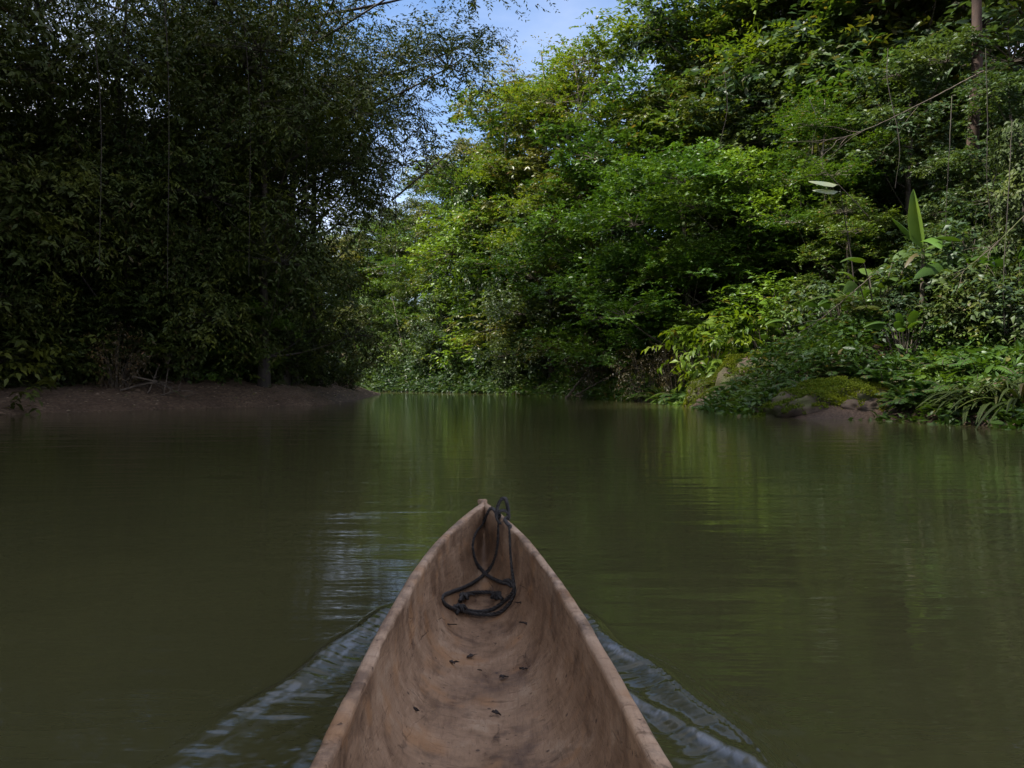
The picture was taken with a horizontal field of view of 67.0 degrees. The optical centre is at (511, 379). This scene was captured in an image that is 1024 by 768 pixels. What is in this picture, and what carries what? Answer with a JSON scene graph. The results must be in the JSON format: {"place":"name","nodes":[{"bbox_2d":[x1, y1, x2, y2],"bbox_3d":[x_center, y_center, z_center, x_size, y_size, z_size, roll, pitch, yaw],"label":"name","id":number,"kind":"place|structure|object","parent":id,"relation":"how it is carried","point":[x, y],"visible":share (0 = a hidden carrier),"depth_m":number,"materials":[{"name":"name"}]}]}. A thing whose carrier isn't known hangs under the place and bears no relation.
{"place":"outdoors","nodes":[
{"label":"outdoors","id":0,"kind":"place"},
{"bbox_2d":[0,0,1022,308],"label":"sky","id":1,"kind":"structure","parent":0,"point":[539,22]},
{"bbox_2d":[0,391,1023,767],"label":"river","id":2,"kind":"structure","parent":0,"point":[200,587],"depth_m":4.38,"materials":[{"name":"liquid"}]},
{"bbox_2d":[309,499,672,767],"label":"dugout canoe","id":3,"kind":"object","parent":2,"relation":"on","point":[565,699],"visible":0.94,"depth_m":2.40,"materials":[{"name":"brown wood"}]},
{"bbox_2d":[441,497,515,616],"bbox_3d":[-0.138,0.794,3.536,0.318,0.485,0.736,0,0,0],"label":"mooring rope","id":4,"kind":"object","parent":3,"relation":"attached to","point":[457,608],"visible":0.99,"depth_m":3.48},
{"bbox_2d":[0,327,1023,426],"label":"ground","id":5,"kind":"structure","parent":0,"point":[63,402],"depth_m":28.52,"materials":[{"name":"soil"}]},
{"bbox_2d":[0,307,81,389],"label":"shade shrub","id":6,"kind":"object","parent":5,"relation":"on","point":[17,369],"visible":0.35,"depth_m":27.83,"materials":[{"name":"green plant"}]},
{"bbox_2d":[0,172,99,385],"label":"shade tree","id":7,"kind":"object","parent":5,"relation":"on","point":[54,288],"visible":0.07,"depth_m":29.35,"materials":[{"name":"green plant"}]},
{"bbox_2d":[0,0,130,414],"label":"shade tree","id":8,"kind":"object","parent":5,"relation":"on","point":[32,216],"visible":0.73,"depth_m":25.75,"materials":[{"name":"green plant"}]},
{"bbox_2d":[9,299,124,386],"bbox_3d":[-16.928,-1.081,29.646,4.511,3.841,4.063,0,0,-28],"label":"shade shrub","id":9,"kind":"object","parent":5,"relation":"on","point":[70,375],"visible":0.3,"depth_m":28.94,"materials":[{"name":"green plant"}]},
{"bbox_2d":[0,95,175,374],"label":"shade tree","id":10,"kind":"object","parent":5,"relation":"on","point":[12,141],"visible":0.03,"depth_m":29.97,"materials":[{"name":"green plant"}]},
{"bbox_2d":[0,0,203,355],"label":"drooping tree","id":11,"kind":"object","parent":5,"relation":"on","point":[25,314],"visible":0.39,"depth_m":27.18,"materials":[{"name":"green plant"}]},
{"bbox_2d":[46,304,169,382],"bbox_3d":[-16.021,-1.288,30.772,4.353,4.115,4.833,0,0,13],"label":"shade shrub","id":12,"kind":"object","parent":5,"relation":"on","point":[103,352],"visible":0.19,"depth_m":30.04,"materials":[{"name":"green plant"}]},
{"bbox_2d":[1,147,216,382],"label":"shade tree","id":13,"kind":"object","parent":5,"relation":"on","point":[137,308],"visible":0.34,"depth_m":29.48,"materials":[{"name":"green plant"}]},
{"bbox_2d":[56,321,170,392],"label":"withered shrub","id":14,"kind":"object","parent":5,"relation":"on","point":[123,374],"visible":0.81,"depth_m":28.98,"materials":[{"name":"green plant"}]},
{"bbox_2d":[0,0,281,315],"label":"drooping tree","id":15,"kind":"object","parent":5,"relation":"on","point":[212,159],"visible":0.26,"depth_m":28.95,"materials":[{"name":"green plant"}]},
{"bbox_2d":[0,0,308,380],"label":"drooping tree","id":16,"kind":"object","parent":5,"relation":"on","point":[132,239],"visible":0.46,"depth_m":28.45,"materials":[{"name":"green plant"}]},
{"bbox_2d":[0,0,347,208],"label":"overhanging tree","id":17,"kind":"object","parent":5,"relation":"on","point":[152,36],"visible":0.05,"depth_m":33.77,"materials":[{"name":"green plant"}]},
{"bbox_2d":[66,116,285,385],"bbox_3d":[-15.174,-5.028,33.898,10.347,12.894,10.325,0,0,-18],"label":"shade tree","id":18,"kind":"object","parent":5,"relation":"on","point":[215,358],"visible":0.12,"depth_m":31.53,"materials":[{"name":"green plant"}]},
{"bbox_2d":[111,139,245,384],"bbox_3d":[-13.107,-4.658,31.358,4.736,9.930,4.456,0,0,26],"label":"vine covered tree","id":19,"kind":"object","parent":5,"relation":"on","point":[186,367],"visible":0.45,"depth_m":30.67,"materials":[{"name":"green plant"}]},
{"bbox_2d":[155,254,313,383],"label":"bushy tree","id":20,"kind":"object","parent":5,"relation":"on","point":[214,376],"visible":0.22,"depth_m":32.72,"materials":[{"name":"green plant"}]},
{"bbox_2d":[74,0,449,387],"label":"drooping tree","id":21,"kind":"object","parent":5,"relation":"on","point":[277,257],"visible":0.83,"depth_m":30.77,"materials":[{"name":"green plant"}]},
{"bbox_2d":[134,71,424,383],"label":"overhanging tree","id":22,"kind":"object","parent":5,"relation":"on","point":[341,224],"visible":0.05,"depth_m":42.91,"materials":[{"name":"green plant"}]},
{"bbox_2d":[238,191,325,384],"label":"vine covered tree","id":23,"kind":"object","parent":5,"relation":"on","point":[277,378],"visible":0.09,"depth_m":36.62,"materials":[{"name":"green plant"}]},
{"bbox_2d":[123,0,490,384],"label":"overhanging tree","id":24,"kind":"object","parent":5,"relation":"on","point":[411,148],"visible":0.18,"depth_m":40.00,"materials":[{"name":"green plant"}]},
{"bbox_2d":[299,346,345,387],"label":"shade shrub","id":25,"kind":"object","parent":5,"relation":"on","point":[317,377],"visible":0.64,"depth_m":41.78,"materials":[{"name":"green plant"}]},
{"bbox_2d":[297,276,350,368],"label":"bushy tree","id":26,"kind":"object","parent":5,"relation":"on","point":[330,299],"visible":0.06,"depth_m":43.30,"materials":[{"name":"green plant"}]},
{"bbox_2d":[299,276,370,376],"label":"broadleaf tree","id":27,"kind":"object","parent":5,"relation":"on","point":[347,350],"visible":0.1,"depth_m":46.97,"materials":[{"name":"green plant"}]},
{"bbox_2d":[322,345,374,390],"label":"shade shrub","id":28,"kind":"object","parent":5,"relation":"on","point":[342,381],"visible":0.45,"depth_m":49.89,"materials":[{"name":"green plant"}]},
{"bbox_2d":[138,0,566,385],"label":"overhanging tree","id":29,"kind":"object","parent":5,"relation":"on","point":[400,60],"visible":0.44,"depth_m":37.24,"materials":[{"name":"green plant"}]},
{"bbox_2d":[326,300,380,385],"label":"olive leaf tree","id":30,"kind":"object","parent":5,"relation":"on","point":[361,325],"visible":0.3,"depth_m":55.15,"materials":[{"name":"green plant"}]},
{"bbox_2d":[319,229,389,343],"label":"olive leaf tree","id":31,"kind":"object","parent":5,"relation":"on","point":[357,258],"visible":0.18,"depth_m":89.20,"materials":[{"name":"green plant"}]},
{"bbox_2d":[343,232,452,334],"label":"bushy tree","id":32,"kind":"object","parent":5,"relation":"on","point":[376,282],"visible":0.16,"depth_m":87.59,"materials":[{"name":"green plant"}]},
{"bbox_2d":[372,276,428,349],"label":"broadleaf tree","id":33,"kind":"object","parent":5,"relation":"on","point":[402,294],"visible":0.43,"depth_m":78.07,"materials":[{"name":"green plant"}]},
{"bbox_2d":[355,193,449,333],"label":"olive leaf tree","id":34,"kind":"object","parent":5,"relation":"on","point":[407,243],"visible":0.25,"depth_m":84.94,"materials":[{"name":"green plant"}]},
{"bbox_2d":[306,346,504,393],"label":"undergrowth","id":35,"kind":"object","parent":5,"relation":"on","point":[415,377],"visible":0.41,"depth_m":66.86,"materials":[{"name":"green leaf"}]},
{"bbox_2d":[357,162,477,324],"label":"feathery tree","id":36,"kind":"object","parent":5,"relation":"on","point":[399,265],"visible":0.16,"depth_m":75.97,"materials":[{"name":"green plant"}]},
{"bbox_2d":[403,263,479,367],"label":"broadleaf tree","id":37,"kind":"object","parent":5,"relation":"on","point":[435,327],"visible":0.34,"depth_m":68.89,"materials":[{"name":"green plant"}]},
{"bbox_2d":[397,133,516,337],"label":"olive leaf tree","id":38,"kind":"object","parent":5,"relation":"on","point":[422,233],"visible":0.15,"depth_m":71.31,"materials":[{"name":"green plant"}]},
{"bbox_2d":[421,178,525,380],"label":"vine covered tree","id":39,"kind":"object","parent":5,"relation":"on","point":[465,192],"visible":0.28,"depth_m":62.29,"materials":[{"name":"green plant"}]},
{"bbox_2d":[409,63,572,370],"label":"thin pale tree","id":40,"kind":"object","parent":5,"relation":"on","point":[505,144],"visible":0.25,"depth_m":60.45,"materials":[{"name":"green plant"}]},
{"bbox_2d":[397,152,600,376],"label":"bushy tree","id":41,"kind":"object","parent":5,"relation":"on","point":[453,225],"visible":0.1,"depth_m":61.01,"materials":[{"name":"green plant"}]},
{"bbox_2d":[406,75,596,335],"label":"broadleaf tree","id":42,"kind":"object","parent":5,"relation":"on","point":[500,142],"visible":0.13,"depth_m":63.54,"materials":[{"name":"green plant"}]},
{"bbox_2d":[407,69,606,336],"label":"feathery tree","id":43,"kind":"object","parent":5,"relation":"on","point":[445,185],"visible":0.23,"depth_m":59.00,"materials":[{"name":"green plant"}]},
{"bbox_2d":[486,356,528,392],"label":"shade shrub","id":44,"kind":"object","parent":5,"relation":"on","point":[506,376],"visible":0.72,"depth_m":57.81,"materials":[{"name":"green plant"}]},
{"bbox_2d":[458,191,559,379],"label":"vine covered tree","id":45,"kind":"object","parent":5,"relation":"on","point":[490,280],"visible":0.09,"depth_m":58.51,"materials":[{"name":"green plant"}]},
{"bbox_2d":[448,32,598,305],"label":"thin pale tree","id":46,"kind":"object","parent":5,"relation":"on","point":[502,50],"visible":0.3,"depth_m":56.63,"materials":[{"name":"green plant"}]},
{"bbox_2d":[464,188,603,379],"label":"broadleaf tree","id":47,"kind":"object","parent":5,"relation":"on","point":[501,309],"visible":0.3,"depth_m":52.98,"materials":[{"name":"green plant"}]},
{"bbox_2d":[443,39,636,350],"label":"olive leaf tree","id":48,"kind":"object","parent":5,"relation":"on","point":[523,157],"visible":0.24,"depth_m":56.12,"materials":[{"name":"green plant"}]},
{"bbox_2d":[514,307,567,380],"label":"leafy shrub","id":49,"kind":"object","parent":5,"relation":"on","point":[532,369],"visible":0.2,"depth_m":54.43,"materials":[{"name":"green plant"}]},
{"bbox_2d":[452,19,669,362],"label":"feathery tree","id":50,"kind":"object","parent":5,"relation":"on","point":[542,89],"visible":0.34,"depth_m":51.48,"materials":[{"name":"green plant"}]},
{"bbox_2d":[498,156,650,367],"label":"olive leaf tree","id":51,"kind":"object","parent":5,"relation":"on","point":[539,337],"visible":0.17,"depth_m":48.47,"materials":[{"name":"green plant"}]},
{"bbox_2d":[560,332,626,395],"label":"withered shrub","id":52,"kind":"object","parent":5,"relation":"on","point":[593,372],"visible":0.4,"depth_m":44.83,"materials":[{"name":"green plant"}]},
{"bbox_2d":[478,54,718,350],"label":"broadleaf tree","id":53,"kind":"object","parent":5,"relation":"on","point":[579,148],"visible":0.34,"depth_m":46.98,"materials":[{"name":"green plant"}]},
{"bbox_2d":[578,212,665,373],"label":"vine covered tree","id":54,"kind":"object","parent":5,"relation":"on","point":[619,234],"visible":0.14,"depth_m":44.46,"materials":[{"name":"green plant"}]},
{"bbox_2d":[492,137,758,378],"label":"bushy tree","id":55,"kind":"object","parent":5,"relation":"on","point":[539,231],"visible":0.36,"depth_m":43.64,"materials":[{"name":"green plant"}]},
{"bbox_2d":[603,339,679,401],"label":"withered shrub","id":56,"kind":"object","parent":5,"relation":"on","point":[638,377],"visible":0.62,"depth_m":37.35,"materials":[{"name":"green plant"}]},
{"bbox_2d":[305,209,1021,356],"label":"undergrowth","id":57,"kind":"object","parent":5,"relation":"on","point":[992,254],"visible":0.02,"depth_m":59.39,"materials":[{"name":"green plant"}]},
{"bbox_2d":[635,342,709,392],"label":"withered shrub","id":58,"kind":"object","parent":5,"relation":"on","point":[666,379],"visible":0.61,"depth_m":35.75,"materials":[{"name":"green plant"}]},
{"bbox_2d":[357,272,1023,429],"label":"undergrowth","id":59,"kind":"object","parent":5,"relation":"on","point":[833,340],"visible":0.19,"depth_m":23.60,"materials":[{"name":"green plant"}]},
{"bbox_2d":[550,129,843,361],"bbox_3d":[8.973,-6.077,39.627,13.765,12.320,13.751,0,0,-10],"label":"bushy tree","id":60,"kind":"object","parent":5,"relation":"on","point":[653,174],"visible":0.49,"depth_m":37.55,"materials":[{"name":"green plant"}]},
{"bbox_2d":[640,285,764,392],"bbox_3d":[8.404,-1.328,33.174,5.015,5.129,5.420,0,0,32],"label":"bright shrub","id":61,"kind":"object","parent":5,"relation":"on","point":[706,362],"visible":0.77,"depth_m":32.34,"materials":[{"name":"green plant"}]},
{"bbox_2d":[609,48,813,336],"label":"olive leaf tree","id":62,"kind":"object","parent":5,"relation":"on","point":[711,121],"visible":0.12,"depth_m":42.65,"materials":[{"name":"green plant"}]},
{"bbox_2d":[621,0,817,289],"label":"broadleaf tree","id":63,"kind":"object","parent":5,"relation":"on","point":[675,55],"visible":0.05,"depth_m":46.97,"materials":[{"name":"green plant"}]},
{"bbox_2d":[682,349,773,407],"bbox_3d":[9.237,0.419,30.642,5.878,3.289,4.065,0,0,-11],"label":"mossy boulder","id":64,"kind":"object","parent":5,"relation":"on","point":[694,392],"visible":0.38,"depth_m":30.01,"materials":[{"name":"green stone"}]},
{"bbox_2d":[619,140,868,353],"bbox_3d":[11.039,-6.003,37.286,11.509,10.311,11.520,0,0,22],"label":"bushy tree","id":65,"kind":"object","parent":5,"relation":"on","point":[723,198],"visible":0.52,"depth_m":35.03,"materials":[{"name":"green plant"}]},
{"bbox_2d":[695,271,793,356],"bbox_3d":[10.301,-2.258,33.657,4.572,4.676,4.942,0,0,21],"label":"bright shrub","id":66,"kind":"object","parent":5,"relation":"on","point":[752,324],"visible":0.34,"depth_m":32.73,"materials":[{"name":"green plant"}]},
{"bbox_2d":[569,0,964,269],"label":"feathery tree","id":67,"kind":"object","parent":5,"relation":"on","point":[750,52],"visible":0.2,"depth_m":44.51,"materials":[{"name":"green plant"}]},
{"bbox_2d":[654,64,888,323],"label":"broadleaf tree","id":68,"kind":"object","parent":5,"relation":"on","point":[765,138],"visible":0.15,"depth_m":40.04,"materials":[{"name":"green plant"}]},
{"bbox_2d":[624,0,921,297],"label":"olive leaf tree","id":69,"kind":"object","parent":5,"relation":"on","point":[675,67],"visible":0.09,"depth_m":46.38,"materials":[{"name":"green plant"}]},
{"bbox_2d":[592,0,993,267],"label":"broadleaf tree","id":70,"kind":"object","parent":5,"relation":"on","point":[754,75],"visible":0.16,"depth_m":42.23,"materials":[{"name":"green plant"}]},
{"bbox_2d":[754,280,843,356],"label":"leafy shrub","id":71,"kind":"object","parent":5,"relation":"on","point":[788,319],"visible":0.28,"depth_m":30.76,"materials":[{"name":"green plant"}]},
{"bbox_2d":[696,95,907,326],"bbox_3d":[13.425,-6.989,36.290,9.290,10.866,8.746,0,0,-6],"label":"broadleaf tree","id":72,"kind":"object","parent":5,"relation":"on","point":[790,165],"visible":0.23,"depth_m":34.68,"materials":[{"name":"green plant"}]},
{"bbox_2d":[596,0,1023,251],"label":"broadleaf tree","id":73,"kind":"object","parent":5,"relation":"on","point":[847,9],"visible":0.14,"depth_m":41.69,"materials":[{"name":"green plant"}]},
{"bbox_2d":[748,375,889,417],"bbox_3d":[8.770,0.860,22.119,3.872,2.024,2.875,0,0,32],"label":"mossy boulder","id":74,"kind":"object","parent":5,"relation":"on","point":[807,397],"visible":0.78,"depth_m":21.44,"materials":[{"name":"plant"}]},
{"bbox_2d":[776,259,874,339],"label":"leafy shrub","id":75,"kind":"object","parent":5,"relation":"on","point":[821,287],"visible":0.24,"depth_m":29.65,"materials":[{"name":"green plant"}]},
{"bbox_2d":[740,90,916,309],"bbox_3d":[13.861,-7.172,33.587,7.817,10.611,8.710,0,0,15],"label":"feathery tree","id":76,"kind":"object","parent":5,"relation":"on","point":[800,216],"visible":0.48,"depth_m":33.07,"materials":[{"name":"green plant"}]},
{"bbox_2d":[799,286,875,329],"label":"broad leaf plant","id":77,"kind":"object","parent":5,"relation":"on","point":[824,303],"visible":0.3,"depth_m":26.14,"materials":[{"name":"green plant"}]},
{"bbox_2d":[782,189,903,321],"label":"broadleaf tree","id":78,"kind":"object","parent":5,"relation":"on","point":[831,228],"visible":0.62,"depth_m":30.84,"materials":[{"name":"green plant"}]},
{"bbox_2d":[692,0,1023,265],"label":"olive leaf tree","id":79,"kind":"object","parent":5,"relation":"on","point":[921,20],"visible":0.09,"depth_m":39.46,"materials":[{"name":"green plant"}]},
{"bbox_2d":[803,249,932,337],"bbox_3d":[12.231,-2.777,26.021,4.662,3.339,3.373,0,0,-26],"label":"broad leaf plant","id":80,"kind":"object","parent":5,"relation":"on","point":[849,286],"visible":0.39,"depth_m":25.45,"materials":[{"name":"green leaf"},{"name":"stem"}]},
{"bbox_2d":[838,398,898,412],"bbox_3d":[10.069,0.907,21.600,2.924,1.044,2.292,0,0,-29],"label":"rock","id":81,"kind":"object","parent":5,"relation":"on","point":[871,404],"visible":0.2,"depth_m":20.99,"materials":[{"name":"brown stone"}]},
{"bbox_2d":[805,284,937,341],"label":"palm","id":82,"kind":"object","parent":5,"relation":"on","point":[874,307],"visible":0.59,"depth_m":25.09,"materials":[{"name":"green plant"}]},
{"bbox_2d":[783,38,967,279],"bbox_3d":[17.802,-10.081,37.584,9.190,12.586,9.676,0,0,8],"label":"olive leaf tree","id":83,"kind":"object","parent":5,"relation":"on","point":[892,164],"visible":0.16,"depth_m":36.37,"materials":[{"name":"green plant"}]},
{"bbox_2d":[760,0,1023,237],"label":"broadleaf tree","id":84,"kind":"object","parent":5,"relation":"on","point":[1010,11],"visible":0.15,"depth_m":36.26,"materials":[{"name":"green plant"}]},
{"bbox_2d":[842,276,943,348],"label":"leafy shrub","id":85,"kind":"object","parent":5,"relation":"on","point":[900,301],"visible":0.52,"depth_m":24.16,"materials":[{"name":"green plant"}]},
{"bbox_2d":[775,0,1023,227],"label":"broadleaf tree","id":86,"kind":"object","parent":5,"relation":"on","point":[848,85],"visible":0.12,"depth_m":36.03,"materials":[{"name":"green plant"}]},
{"bbox_2d":[787,22,1020,277],"bbox_3d":[16.654,-8.928,33.044,9.331,10.946,9.251,0,0,22],"label":"broadleaf tree","id":87,"kind":"object","parent":5,"relation":"on","point":[912,69],"visible":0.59,"depth_m":31.46,"materials":[{"name":"green plant"}]},
{"bbox_2d":[861,306,951,356],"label":"broad leaf plant","id":88,"kind":"object","parent":5,"relation":"on","point":[898,324],"visible":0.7,"depth_m":23.34,"materials":[{"name":"green leaf"},{"name":"stem"}]},
{"bbox_2d":[856,240,984,323],"bbox_3d":[13.445,-2.771,25.384,3.777,3.856,3.818,0,0,11],"label":"leafy shrub","id":89,"kind":"object","parent":5,"relation":"on","point":[894,270],"visible":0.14,"depth_m":24.95,"materials":[{"name":"green plant"}]},
{"bbox_2d":[892,189,960,316],"bbox_3d":[13.159,-3.439,24.126,1.963,5.042,1.688,0,0,0],"label":"banana plant","id":90,"kind":"object","parent":5,"relation":"on","point":[915,234],"visible":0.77,"depth_m":24.38,"materials":[{"name":"green plant"}]},
{"bbox_2d":[886,305,969,355],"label":"leafy shrub","id":91,"kind":"object","parent":5,"relation":"on","point":[916,331],"visible":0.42,"depth_m":23.23,"materials":[{"name":"green plant"}]},
{"bbox_2d":[879,208,1021,326],"bbox_3d":[14.451,-3.011,24.538,4.636,4.683,4.586,0,0,-7],"label":"leafy shrub","id":92,"kind":"object","parent":5,"relation":"on","point":[951,257],"visible":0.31,"depth_m":24.02,"materials":[{"name":"green plant"}]},
{"bbox_2d":[880,144,1023,280],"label":"broadleaf tree","id":93,"kind":"object","parent":5,"relation":"on","point":[962,187],"visible":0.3,"depth_m":28.66,"materials":[{"name":"green plant"}]},
{"bbox_2d":[910,382,1005,423],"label":"strap leaf plant","id":94,"kind":"object","parent":5,"relation":"on","point":[966,409],"visible":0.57,"depth_m":18.31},
{"bbox_2d":[900,57,1023,266],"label":"broadleaf tree","id":95,"kind":"object","parent":5,"relation":"on","point":[1009,92],"visible":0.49,"depth_m":27.72,"materials":[{"name":"green leaf"},{"name":"bark"}]},
{"bbox_2d":[908,274,1023,349],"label":"shade shrub","id":96,"kind":"object","parent":5,"relation":"on","point":[955,319],"visible":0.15,"depth_m":22.59,"materials":[{"name":"green plant"}]},
{"bbox_2d":[913,226,1022,298],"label":"broad leaf plant","id":97,"kind":"object","parent":5,"relation":"on","point":[931,269],"visible":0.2,"depth_m":23.80,"materials":[{"name":"green plant"}]},
{"bbox_2d":[914,239,1023,352],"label":"shade shrub","id":98,"kind":"object","parent":5,"relation":"on","point":[965,327],"visible":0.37,"depth_m":22.37,"materials":[{"name":"green plant"}]},
{"bbox_2d":[924,268,1023,351],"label":"leafy shrub","id":99,"kind":"object","parent":5,"relation":"on","point":[960,317],"visible":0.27,"depth_m":22.34,"materials":[{"name":"green plant"}]},
{"bbox_2d":[966,0,982,244],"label":"red trunk tree","id":100,"kind":"object","parent":5,"relation":"on","point":[977,62],"visible":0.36,"depth_m":29.89,"materials":[{"name":"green plant"}]},
{"bbox_2d":[934,378,1022,422],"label":"strap leaf plant","id":101,"kind":"object","parent":5,"relation":"on","point":[984,406],"visible":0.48,"depth_m":17.85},
{"bbox_2d":[941,252,1023,347],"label":"leafy shrub","id":102,"kind":"object","parent":5,"relation":"on","point":[1018,319],"visible":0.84,"depth_m":21.42,"materials":[{"name":"green plant"}]},
{"bbox_2d":[951,375,1023,428],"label":"strap leaf plant","id":103,"kind":"object","parent":5,"relation":"on","point":[1015,400],"visible":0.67,"depth_m":17.18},
{"bbox_2d":[967,119,1023,301],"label":"vine covered tree","id":104,"kind":"object","parent":5,"relation":"on","point":[1016,190],"visible":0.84,"depth_m":22.94,"materials":[{"name":"green plant"}]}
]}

